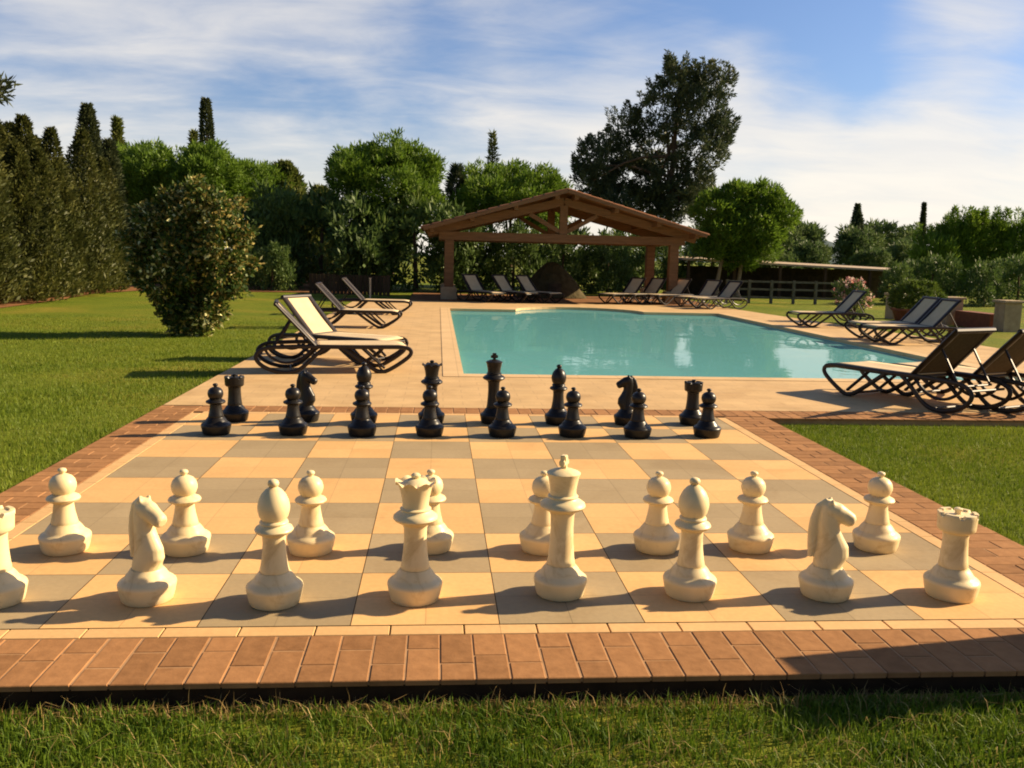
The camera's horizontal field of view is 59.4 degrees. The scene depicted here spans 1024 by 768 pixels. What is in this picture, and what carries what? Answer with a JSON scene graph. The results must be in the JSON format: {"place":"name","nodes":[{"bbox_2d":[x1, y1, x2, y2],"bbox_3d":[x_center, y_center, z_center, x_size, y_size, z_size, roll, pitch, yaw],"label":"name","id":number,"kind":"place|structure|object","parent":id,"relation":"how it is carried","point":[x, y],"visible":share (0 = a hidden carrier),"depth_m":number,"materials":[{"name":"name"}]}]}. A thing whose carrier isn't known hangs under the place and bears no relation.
{"place":"outdoors","nodes":[
{"label":"outdoors","id":0,"kind":"place"},
{"bbox_2d":[0,313,298,492],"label":"lawn grass","id":1,"kind":"structure","parent":0,"point":[98,397],"depth_m":10.66,"materials":[{"name":"green plant"}]},
{"bbox_2d":[0,250,1023,767],"bbox_3d":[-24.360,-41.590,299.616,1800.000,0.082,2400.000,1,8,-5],"label":"ground","id":2,"kind":"structure","parent":0,"point":[256,308],"depth_m":7.20,"materials":[{"name":"green plant"}]},
{"bbox_2d":[0,281,374,307],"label":"soil bed","id":3,"kind":"object","parent":2,"relation":"on","point":[305,288],"visible":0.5,"depth_m":32.15,"materials":[{"name":"brown soil"}]},
{"bbox_2d":[0,144,40,304],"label":"hedge conifer","id":4,"kind":"object","parent":3,"relation":"on","point":[11,252],"visible":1,"depth_m":21.87,"materials":[{"name":"green plant"}]},
{"bbox_2d":[0,113,90,302],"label":"hedge conifer","id":5,"kind":"object","parent":3,"relation":"on","point":[31,180],"visible":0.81,"depth_m":23.43,"materials":[{"name":"green plant"}]},
{"bbox_2d":[0,121,125,295],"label":"hedge conifer","id":6,"kind":"object","parent":3,"relation":"on","point":[70,193],"visible":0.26,"depth_m":26.90,"materials":[{"name":"green plant"}]},
{"bbox_2d":[71,102,112,251],"bbox_3d":[-15.145,-6.712,32.267,2.021,6.751,2.003,1,8,-5],"label":"cypress tree","id":7,"kind":"object","parent":3,"relation":"on","point":[87,120],"visible":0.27,"depth_m":31.81,"materials":[{"name":"green plant"}]},
{"bbox_2d":[69,156,133,292],"bbox_3d":[-14.735,-5.279,29.593,4.512,4.688,4.616,1,8,-5],"label":"hedge conifer","id":8,"kind":"object","parent":3,"relation":"on","point":[103,165],"visible":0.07,"depth_m":29.83,"materials":[{"name":"green plant"}]},
{"bbox_2d":[101,137,131,272],"bbox_3d":[-14.979,-6.354,33.527,1.622,5.696,1.569,6,10,32],"label":"cypress tree","id":9,"kind":"object","parent":3,"relation":"on","point":[111,154],"visible":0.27,"depth_m":33.20,"materials":[{"name":"green plant"}]},
{"bbox_2d":[119,136,251,208],"bbox_3d":[-14.543,-7.702,40.150,5.901,6.544,5.510,-4,9,-32],"label":"stone pine","id":10,"kind":"object","parent":3,"relation":"on","point":[217,166],"visible":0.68,"depth_m":38.64,"materials":[{"name":"green plant"}]},
{"bbox_2d":[222,157,308,219],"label":"stone pine","id":11,"kind":"object","parent":3,"relation":"on","point":[260,172],"visible":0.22,"depth_m":41.07,"materials":[{"name":"green plant"}]},
{"bbox_2d":[245,239,297,290],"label":"dark shrub","id":12,"kind":"object","parent":3,"relation":"on","point":[273,257],"visible":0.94,"depth_m":33.98,"materials":[{"name":"green plant"}]},
{"bbox_2d":[230,175,319,287],"bbox_3d":[-10.255,-6.227,38.305,3.556,5.165,6.139,-4,10,-32],"label":"dark shrub","id":13,"kind":"object","parent":3,"relation":"on","point":[284,197],"visible":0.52,"depth_m":36.70,"materials":[{"name":"green plant"}]},
{"bbox_2d":[258,158,333,280],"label":"brown conifer","id":14,"kind":"object","parent":3,"relation":"on","point":[290,167],"visible":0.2,"depth_m":42.36,"materials":[{"name":"green plant"}]},
{"bbox_2d":[248,181,378,286],"bbox_3d":[-8.087,-6.021,37.615,5.973,5.026,3.460,-1,8,-17],"label":"dark shrub","id":15,"kind":"object","parent":3,"relation":"on","point":[308,211],"visible":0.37,"depth_m":37.05,"materials":[{"name":"green plant"}]},
{"bbox_2d":[324,183,408,289],"bbox_3d":[-5.962,-5.907,37.179,3.460,5.026,5.973,1,8,-2],"label":"dark shrub","id":16,"kind":"object","parent":3,"relation":"on","point":[339,222],"visible":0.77,"depth_m":35.60,"materials":[{"name":"green plant"}]},
{"bbox_2d":[112,171,264,336],"bbox_3d":[-5.635,-2.189,15.710,2.583,3.033,1.595,1,8,-5],"label":"variegated bush","id":17,"kind":"object","parent":2,"relation":"on","point":[162,248],"visible":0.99,"depth_m":15.38,"materials":[{"name":"green plant"}]},
{"bbox_2d":[198,96,216,145],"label":"distant cypress","id":18,"kind":"object","parent":2,"relation":"on","point":[207,129],"visible":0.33,"depth_m":59.87,"materials":[{"name":"green plant"}]},
{"bbox_2d":[309,274,389,295],"bbox_3d":[-5.603,-3.424,30.970,2.828,0.709,0.082,2,8,3],"label":"board fence","id":19,"kind":"object","parent":2,"relation":"on","point":[335,284],"visible":0.81,"depth_m":30.93,"materials":[{"name":"brown wood"}]},
{"bbox_2d":[323,127,449,288],"bbox_3d":[-5.387,-7.441,38.384,5.509,6.963,5.351,1,8,-5],"label":"stone pine","id":20,"kind":"object","parent":2,"relation":"on","point":[399,163],"visible":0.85,"depth_m":37.12,"materials":[{"name":"green plant"}]},
{"bbox_2d":[355,183,483,291],"bbox_3d":[-3.922,-5.810,37.233,5.807,4.886,3.364,3,8,14],"label":"dark shrub","id":21,"kind":"object","parent":2,"relation":"on","point":[405,227],"visible":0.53,"depth_m":36.54,"materials":[{"name":"green plant"}]},
{"bbox_2d":[422,161,474,283],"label":"thin conifer","id":22,"kind":"object","parent":2,"relation":"on","point":[455,174],"visible":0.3,"depth_m":40.75,"materials":[{"name":"green plant"}]},
{"bbox_2d":[425,213,505,291],"bbox_3d":[-1.872,-5.293,37.113,2.595,3.769,4.480,6,9,29],"label":"dark shrub","id":23,"kind":"object","parent":2,"relation":"on","point":[490,246],"visible":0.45,"depth_m":36.36,"materials":[{"name":"green plant"}]},
{"bbox_2d":[447,157,572,283],"bbox_3d":[-0.251,-7.108,39.922,5.752,6.114,5.426,6,9,30],"label":"stone pine","id":24,"kind":"object","parent":2,"relation":"on","point":[491,185],"visible":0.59,"depth_m":38.63,"materials":[{"name":"green plant"}]},
{"bbox_2d":[0,678,1023,767],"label":"front grass","id":25,"kind":"structure","parent":2,"relation":"on","point":[548,759],"depth_m":2.94,"materials":[{"name":"green plant"}]},
{"bbox_2d":[0,417,1023,709],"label":"platform base","id":26,"kind":"object","parent":2,"relation":"on","point":[198,697],"visible":0.1,"depth_m":3.23,"materials":[{"name":"beige concrete"}]},
{"bbox_2d":[0,413,1023,628],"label":"chessboard paving","id":27,"kind":"structure","parent":26,"relation":"on","point":[351,474],"depth_m":4.77,"materials":[{"name":"beige tile"}]},
{"bbox_2d":[0,505,27,608],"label":"chess rook","id":28,"kind":"object","parent":27,"relation":"on","point":[13,585],"visible":1,"depth_m":3.70,"materials":[{"name":"beige plastic"}]},
{"bbox_2d":[38,467,91,556],"bbox_3d":[-2.184,0.610,4.378,0.238,0.412,0.238,1,8,-5],"label":"chess pawn","id":29,"kind":"object","parent":27,"relation":"on","point":[66,532],"visible":1,"depth_m":4.33,"materials":[{"name":"beige plastic"}]},
{"bbox_2d":[117,495,176,607],"bbox_3d":[-1.544,0.692,3.789,0.238,0.446,0.238,5,9,25],"label":"chess knight","id":30,"kind":"object","parent":27,"relation":"on","point":[148,579],"visible":1,"depth_m":3.74,"materials":[{"name":"beige plastic"}]},
{"bbox_2d":[160,469,210,557],"bbox_3d":[-1.605,0.620,4.407,0.238,0.412,0.238,-7,11,-44],"label":"chess pawn","id":31,"kind":"object","parent":27,"relation":"on","point":[186,534],"visible":1,"depth_m":4.35,"materials":[{"name":"beige plastic"}]},
{"bbox_2d":[201,383,231,435],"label":"chess pawn","id":32,"kind":"object","parent":27,"relation":"on","point":[216,422],"visible":1,"depth_m":7.19,"materials":[{"name":"black plastic"}]},
{"bbox_2d":[223,374,248,421],"bbox_3d":[-2.418,0.114,7.830,0.238,0.412,0.238,-1,8,-16],"label":"chess rook","id":33,"kind":"object","parent":27,"relation":"on","point":[235,410],"visible":0.98,"depth_m":7.77,"materials":[{"name":"black plastic"}]},
{"bbox_2d":[246,479,302,610],"bbox_3d":[-1.001,0.662,3.778,0.238,0.535,0.238,-1,8,-16],"label":"chess bishop","id":34,"kind":"object","parent":27,"relation":"on","point":[275,583],"visible":1,"depth_m":3.73,"materials":[{"name":"beige plastic"}]},
{"bbox_2d":[278,384,307,435],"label":"chess pawn","id":35,"kind":"object","parent":27,"relation":"on","point":[293,423],"visible":1,"depth_m":7.26,"materials":[{"name":"black plastic"}]},
{"bbox_2d":[296,370,319,422],"bbox_3d":[-1.810,0.103,7.889,0.238,0.446,0.238,4,8,15],"label":"chess knight","id":36,"kind":"object","parent":27,"relation":"on","point":[309,412],"visible":0.92,"depth_m":7.84,"materials":[{"name":"black plastic"}]},
{"bbox_2d":[286,470,334,557],"bbox_3d":[-0.996,0.629,4.448,0.238,0.412,0.238,2,8,5],"label":"chess pawn","id":37,"kind":"object","parent":27,"relation":"on","point":[311,535],"visible":1,"depth_m":4.39,"materials":[{"name":"beige plastic"}]},
{"bbox_2d":[347,385,376,437],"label":"chess pawn","id":38,"kind":"object","parent":27,"relation":"on","point":[361,425],"visible":1,"depth_m":7.27,"materials":[{"name":"black plastic"}]},
{"bbox_2d":[387,473,441,606],"bbox_3d":[-0.415,0.653,3.856,0.238,0.558,0.238,0,8,-10],"label":"chess queen","id":39,"kind":"object","parent":27,"relation":"on","point":[414,580],"visible":1,"depth_m":3.80,"materials":[{"name":"beige plastic"}]},
{"bbox_2d":[415,386,443,437],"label":"chess pawn","id":40,"kind":"object","parent":27,"relation":"on","point":[429,425],"visible":1,"depth_m":7.33,"materials":[{"name":"black plastic"}]},
{"bbox_2d":[418,360,444,422],"bbox_3d":[-0.711,0.065,7.943,0.238,0.558,0.238,1,8,-5],"label":"chess queen","id":41,"kind":"object","parent":27,"relation":"on","point":[431,377],"visible":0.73,"depth_m":7.88,"materials":[{"name":"black plastic"}]},
{"bbox_2d":[425,469,453,554],"bbox_3d":[-0.411,0.632,4.527,0.238,0.412,0.238,-4,10,-35],"label":"chess pawn","id":42,"kind":"object","parent":27,"relation":"on","point":[440,535],"visible":0.51,"depth_m":4.47,"materials":[{"name":"beige plastic"}]},
{"bbox_2d":[480,353,504,424],"bbox_3d":[-0.162,0.036,7.994,0.238,0.628,0.238,-1,8,-15],"label":"chess king","id":43,"kind":"object","parent":27,"relation":"on","point":[493,377],"visible":0.88,"depth_m":7.94,"materials":[{"name":"black plastic"}]},
{"bbox_2d":[488,387,516,437],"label":"chess pawn","id":44,"kind":"object","parent":27,"relation":"on","point":[501,425],"visible":1,"depth_m":7.38,"materials":[{"name":"black plastic"}]},
{"bbox_2d":[519,470,550,555],"bbox_3d":[0.159,0.641,4.555,0.238,0.412,0.238,3,8,15],"label":"chess pawn","id":45,"kind":"object","parent":27,"relation":"on","point":[534,536],"visible":0.67,"depth_m":4.50,"materials":[{"name":"beige plastic"}]},
{"bbox_2d":[545,364,566,425],"bbox_3d":[0.415,0.090,8.039,0.238,0.535,0.238,-3,9,-27],"label":"chess bishop","id":46,"kind":"object","parent":27,"relation":"on","point":[556,413],"visible":0.94,"depth_m":7.99,"materials":[{"name":"black plastic"}]},
{"bbox_2d":[534,454,586,601],"bbox_3d":[0.220,0.620,3.949,0.238,0.628,0.238,5,9,23],"label":"chess king","id":47,"kind":"object","parent":27,"relation":"on","point":[559,576],"visible":1,"depth_m":3.90,"materials":[{"name":"beige plastic"}]},
{"bbox_2d":[558,387,585,437],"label":"chess pawn","id":48,"kind":"object","parent":27,"relation":"on","point":[572,425],"visible":1,"depth_m":7.45,"materials":[{"name":"black plastic"}]},
{"bbox_2d":[614,375,637,425],"bbox_3d":[1.042,0.142,8.098,0.238,0.446,0.238,2,8,3],"label":"chess knight","id":49,"kind":"object","parent":27,"relation":"on","point":[623,414],"visible":0.79,"depth_m":8.05,"materials":[{"name":"black plastic"}]},
{"bbox_2d":[623,388,651,438],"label":"chess pawn","id":50,"kind":"object","parent":27,"relation":"on","point":[637,426],"visible":1,"depth_m":7.47,"materials":[{"name":"black plastic"}]},
{"bbox_2d":[633,471,679,555],"bbox_3d":[0.747,0.648,4.604,0.238,0.412,0.238,-2,9,-25],"label":"chess pawn","id":51,"kind":"object","parent":27,"relation":"on","point":[655,533],"visible":1,"depth_m":4.55,"materials":[{"name":"beige plastic"}]},
{"bbox_2d":[663,477,716,602],"bbox_3d":[0.798,0.676,3.984,0.238,0.535,0.238,-4,10,-33],"label":"chess bishop","id":52,"kind":"object","parent":27,"relation":"on","point":[688,576],"visible":1,"depth_m":3.93,"materials":[{"name":"beige plastic"}]},
{"bbox_2d":[679,379,702,425],"bbox_3d":[1.647,0.162,8.181,0.238,0.412,0.238,0,8,-10],"label":"chess rook","id":53,"kind":"object","parent":27,"relation":"on","point":[690,414],"visible":0.97,"depth_m":8.12,"materials":[{"name":"black plastic"}]},
{"bbox_2d":[693,388,720,438],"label":"chess pawn","id":54,"kind":"object","parent":27,"relation":"on","point":[706,426],"visible":1,"depth_m":7.57,"materials":[{"name":"black plastic"}]},
{"bbox_2d":[727,471,773,554],"bbox_3d":[1.244,0.653,4.656,0.238,0.412,0.238,5,9,24],"label":"chess pawn","id":55,"kind":"object","parent":27,"relation":"on","point":[749,532],"visible":1,"depth_m":4.60,"materials":[{"name":"beige plastic"}]},
{"bbox_2d":[798,497,856,602],"bbox_3d":[1.417,0.730,4.022,0.238,0.446,0.238,3,8,9],"label":"chess knight","id":56,"kind":"object","parent":27,"relation":"on","point":[823,576],"visible":1,"depth_m":3.98,"materials":[{"name":"beige plastic"}]},
{"bbox_2d":[852,471,900,553],"bbox_3d":[1.922,0.661,4.713,0.238,0.412,0.238,-1,8,-15],"label":"chess pawn","id":57,"kind":"object","parent":27,"relation":"on","point":[874,531],"visible":1,"depth_m":4.66,"materials":[{"name":"beige plastic"}]},
{"bbox_2d":[923,507,980,603],"bbox_3d":[1.996,0.757,4.053,0.238,0.412,0.238,-1,8,-17],"label":"chess rook","id":58,"kind":"object","parent":27,"relation":"on","point":[949,577],"visible":1,"depth_m":4.00,"materials":[{"name":"beige plastic"}]},
{"bbox_2d":[0,411,1023,639],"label":"board rim","id":59,"kind":"object","parent":26,"relation":"on","point":[47,510],"visible":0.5,"depth_m":3.67,"materials":[{"name":"tile"}]},
{"bbox_2d":[0,406,1023,689],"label":"brick bedding","id":60,"kind":"object","parent":2,"relation":"on","point":[804,422],"visible":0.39,"depth_m":3.43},
{"bbox_2d":[0,405,1023,691],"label":"brick border","id":61,"kind":"object","parent":60,"relation":"on","point":[208,671],"visible":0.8,"depth_m":3.40,"materials":[{"name":"brown brick"}]},
{"bbox_2d":[474,220,549,290],"bbox_3d":[0.022,-5.239,37.850,4.148,3.490,2.403,9,11,44],"label":"dark shrub","id":62,"kind":"object","parent":2,"relation":"on","point":[522,253],"visible":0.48,"depth_m":37.06,"materials":[{"name":"green plant"}]},
{"bbox_2d":[522,226,600,293],"bbox_3d":[2.118,-5.179,38.177,3.982,3.350,2.307,-3,9,-29],"label":"dark shrub","id":63,"kind":"object","parent":2,"relation":"on","point":[576,268],"visible":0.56,"depth_m":38.16,"materials":[{"name":"green plant"}]},
{"bbox_2d":[164,301,1023,413],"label":"pool deck","id":64,"kind":"structure","parent":2,"relation":"on","point":[416,325],"depth_m":10.52,"materials":[{"name":"tile"}]},
{"bbox_2d":[254,299,412,373],"bbox_3d":[-2.238,-0.601,11.281,1.923,0.881,0.662,-1,8,-14],"label":"sun lounger","id":65,"kind":"object","parent":64,"relation":"on","point":[312,344],"visible":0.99,"depth_m":11.15,"materials":[{"name":"brown plastic"}]},
{"bbox_2d":[267,294,408,364],"bbox_3d":[-2.426,-0.775,12.475,1.923,0.881,0.662,5,9,24],"label":"sun lounger","id":66,"kind":"object","parent":64,"relation":"on","point":[311,316],"visible":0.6,"depth_m":12.52,"materials":[{"name":"beige fabric"}]},
{"bbox_2d":[314,282,402,328],"bbox_3d":[-3.183,-1.583,18.041,1.923,0.881,0.662,1,8,-3],"label":"sun lounger","id":67,"kind":"object","parent":64,"relation":"on","point":[333,300],"visible":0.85,"depth_m":17.80,"materials":[{"name":"brown plastic"}]},
{"bbox_2d":[331,277,412,314],"bbox_3d":[-3.422,-2.158,22.044,1.923,0.881,0.662,1,8,-3],"label":"sun lounger","id":68,"kind":"object","parent":64,"relation":"on","point":[360,299],"visible":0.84,"depth_m":21.78,"materials":[{"name":"brown plastic"}]},
{"bbox_2d":[688,281,747,309],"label":"sun lounger","id":69,"kind":"object","parent":64,"relation":"on","point":[729,290],"visible":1,"depth_m":28.32,"materials":[{"name":"grey plastic"}]},
{"bbox_2d":[440,306,1023,383],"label":"pool coping","id":70,"kind":"object","parent":64,"relation":"on","point":[452,363],"visible":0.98,"depth_m":15.76,"materials":[{"name":"stone"}]},
{"bbox_2d":[786,290,874,327],"bbox_3d":[7.563,-1.792,21.326,1.923,0.881,0.662,0,8,-7],"label":"sun lounger","id":71,"kind":"object","parent":64,"relation":"on","point":[848,303],"visible":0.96,"depth_m":21.21,"materials":[{"name":"grey plastic"}]},
{"bbox_2d":[844,296,948,340],"bbox_3d":[7.759,-1.326,18.081,1.923,0.881,0.662,1,8,-6],"label":"sun lounger","id":72,"kind":"object","parent":64,"relation":"on","point":[922,307],"visible":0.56,"depth_m":18.10,"materials":[{"name":"grey fabric"}]},
{"bbox_2d":[858,298,961,344],"bbox_3d":[7.702,-1.200,17.183,1.923,0.881,0.662,1,8,-6],"label":"sun lounger","id":73,"kind":"object","parent":64,"relation":"on","point":[938,313],"visible":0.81,"depth_m":17.11,"materials":[{"name":"grey fabric"}]},
{"bbox_2d":[822,327,1012,413],"bbox_3d":[4.371,-0.232,9.804,0.662,0.881,1.923,-3,9,-29],"label":"sun lounger","id":74,"kind":"object","parent":64,"relation":"on","point":[950,352],"visible":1,"depth_m":9.41,"materials":[{"name":"brown plastic"}]},
{"bbox_2d":[883,329,1023,413],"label":"sun lounger","id":75,"kind":"object","parent":64,"relation":"on","point":[1004,361],"visible":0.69,"depth_m":9.53,"materials":[{"name":"brown plastic"}]},
{"bbox_2d":[585,231,633,295],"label":"dark shrub","id":76,"kind":"object","parent":2,"relation":"on","point":[606,259],"visible":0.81,"depth_m":37.66,"materials":[{"name":"green plant"}]},
{"bbox_2d":[612,233,690,293],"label":"dark shrub","id":77,"kind":"object","parent":2,"relation":"on","point":[640,260],"visible":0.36,"depth_m":39.38,"materials":[{"name":"green plant"}]},
{"bbox_2d":[568,49,741,289],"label":"tall tree","id":78,"kind":"object","parent":2,"relation":"on","point":[668,195],"visible":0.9,"depth_m":44.44,"materials":[{"name":"green plant"}]},
{"bbox_2d":[454,309,973,379],"bbox_3d":[2.559,-0.599,19.433,7.700,1.100,15.730,1,8,-5],"label":"pool basin","id":79,"kind":"object","parent":2,"relation":"in","point":[547,353],"visible":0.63,"depth_m":23.14,"materials":[{"name":"liquid"}]},
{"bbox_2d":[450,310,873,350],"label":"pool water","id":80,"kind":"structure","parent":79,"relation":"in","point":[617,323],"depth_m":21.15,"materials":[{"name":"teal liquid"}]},
{"bbox_2d":[688,176,804,295],"bbox_3d":[9.816,-6.217,38.031,5.056,5.348,3.100,1,8,-5],"label":"stone pine","id":81,"kind":"object","parent":2,"relation":"on","point":[738,206],"visible":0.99,"depth_m":37.33,"materials":[{"name":"green plant"}]},
{"bbox_2d":[679,256,889,297],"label":"long shed","id":82,"kind":"structure","parent":2,"relation":"on","point":[699,276],"depth_m":41.17,"materials":[{"name":"brown wood"}]},
{"bbox_2d":[725,279,859,304],"bbox_3d":[10.497,-3.414,33.481,5.190,0.860,0.090,1,8,-5],"label":"garden railing","id":83,"kind":"object","parent":2,"relation":"on","point":[771,289],"visible":0.69,"depth_m":33.42,"materials":[{"name":"brown wood"}]},
{"bbox_2d":[785,220,828,268],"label":"distant tree","id":84,"kind":"object","parent":2,"relation":"on","point":[811,231],"visible":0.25,"depth_m":77.20,"materials":[{"name":"green plant"}]},
{"bbox_2d":[790,237,835,268],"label":"distant tree","id":85,"kind":"object","parent":2,"relation":"on","point":[808,252],"visible":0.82,"depth_m":64.29,"materials":[{"name":"green plant"}]},
{"bbox_2d":[831,276,876,319],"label":"flowering bush","id":86,"kind":"object","parent":2,"relation":"on","point":[844,292],"visible":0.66,"depth_m":23.21,"materials":[{"name":"green plant"}]},
{"bbox_2d":[829,224,887,269],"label":"distant tree","id":87,"kind":"object","parent":2,"relation":"on","point":[850,242],"visible":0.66,"depth_m":75.64,"materials":[{"name":"green plant"}]},
{"bbox_2d":[850,245,893,269],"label":"distant tree","id":88,"kind":"object","parent":2,"relation":"on","point":[871,257],"visible":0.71,"depth_m":62.58,"materials":[{"name":"green plant"}]},
{"bbox_2d":[838,218,908,260],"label":"distant tree","id":89,"kind":"object","parent":2,"relation":"on","point":[887,228],"visible":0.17,"depth_m":79.42,"materials":[{"name":"green plant"}]},
{"bbox_2d":[877,259,915,303],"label":"dark shrub","id":90,"kind":"object","parent":2,"relation":"on","point":[897,273],"visible":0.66,"depth_m":34.78,"materials":[{"name":"green plant"}]},
{"bbox_2d":[886,278,947,320],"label":"potted bush","id":91,"kind":"object","parent":2,"relation":"on","point":[900,304],"visible":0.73,"depth_m":22.01,"materials":[{"name":"green plant"}]},
{"bbox_2d":[902,251,967,303],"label":"dark shrub","id":92,"kind":"object","parent":2,"relation":"on","point":[951,280],"visible":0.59,"depth_m":35.57,"materials":[{"name":"green plant"}]},
{"bbox_2d":[905,204,992,294],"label":"young pine","id":93,"kind":"object","parent":2,"relation":"on","point":[942,240],"visible":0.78,"depth_m":49.55,"materials":[{"name":"green plant"}]},
{"bbox_2d":[964,258,1007,306],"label":"dark shrub","id":94,"kind":"object","parent":2,"relation":"on","point":[987,280],"visible":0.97,"depth_m":35.10,"materials":[{"name":"green plant"}]},
{"bbox_2d":[959,205,1023,295],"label":"young pine","id":95,"kind":"object","parent":2,"relation":"on","point":[1005,233],"visible":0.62,"depth_m":49.76,"materials":[{"name":"green plant"}]},
{"bbox_2d":[986,251,1023,303],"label":"dark shrub","id":96,"kind":"object","parent":2,"relation":"on","point":[1011,275],"visible":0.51,"depth_m":36.51,"materials":[{"name":"green plant"}]},
{"bbox_2d":[0,0,1023,254],"label":"sky","id":97,"kind":"structure","parent":0,"point":[888,107],"materials":[{"name":"blue"}]},
{"bbox_2d":[409,293,718,305],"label":"pavilion floor","id":98,"kind":"structure","parent":0,"point":[437,297],"depth_m":31.29,"materials":[{"name":"beige stone"}]},
{"bbox_2d":[456,274,507,302],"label":"sun lounger","id":99,"kind":"object","parent":98,"relation":"on","point":[473,283],"visible":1,"depth_m":29.38,"materials":[{"name":"grey plastic"}]},
{"bbox_2d":[516,262,585,298],"bbox_3d":[1.477,-3.881,33.381,2.716,1.320,1.913,1,8,-5],"label":"garden oven","id":100,"kind":"object","parent":98,"relation":"on","point":[551,277],"visible":0.81,"depth_m":32.89,"materials":[{"name":"brown stone"}]},
{"bbox_2d":[421,188,709,303],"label":"open pavilion","id":101,"kind":"structure","parent":98,"relation":"on","point":[651,232],"depth_m":30.18,"materials":[{"name":"brown wood"}]},
{"bbox_2d":[780,423,1023,545],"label":"lawn grass","id":102,"kind":"structure","parent":0,"point":[822,434],"depth_m":7.26,"materials":[{"name":"green plant"}]},
{"bbox_2d":[954,310,993,327],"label":"wall","id":103,"kind":"structure","parent":0,"point":[972,319],"depth_m":22.68,"materials":[{"name":"brick"}]},
{"bbox_2d":[992,299,1023,331],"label":"stone pillar","id":104,"kind":"structure","parent":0,"point":[1007,315],"depth_m":21.51,"materials":[{"name":"beige stone"}]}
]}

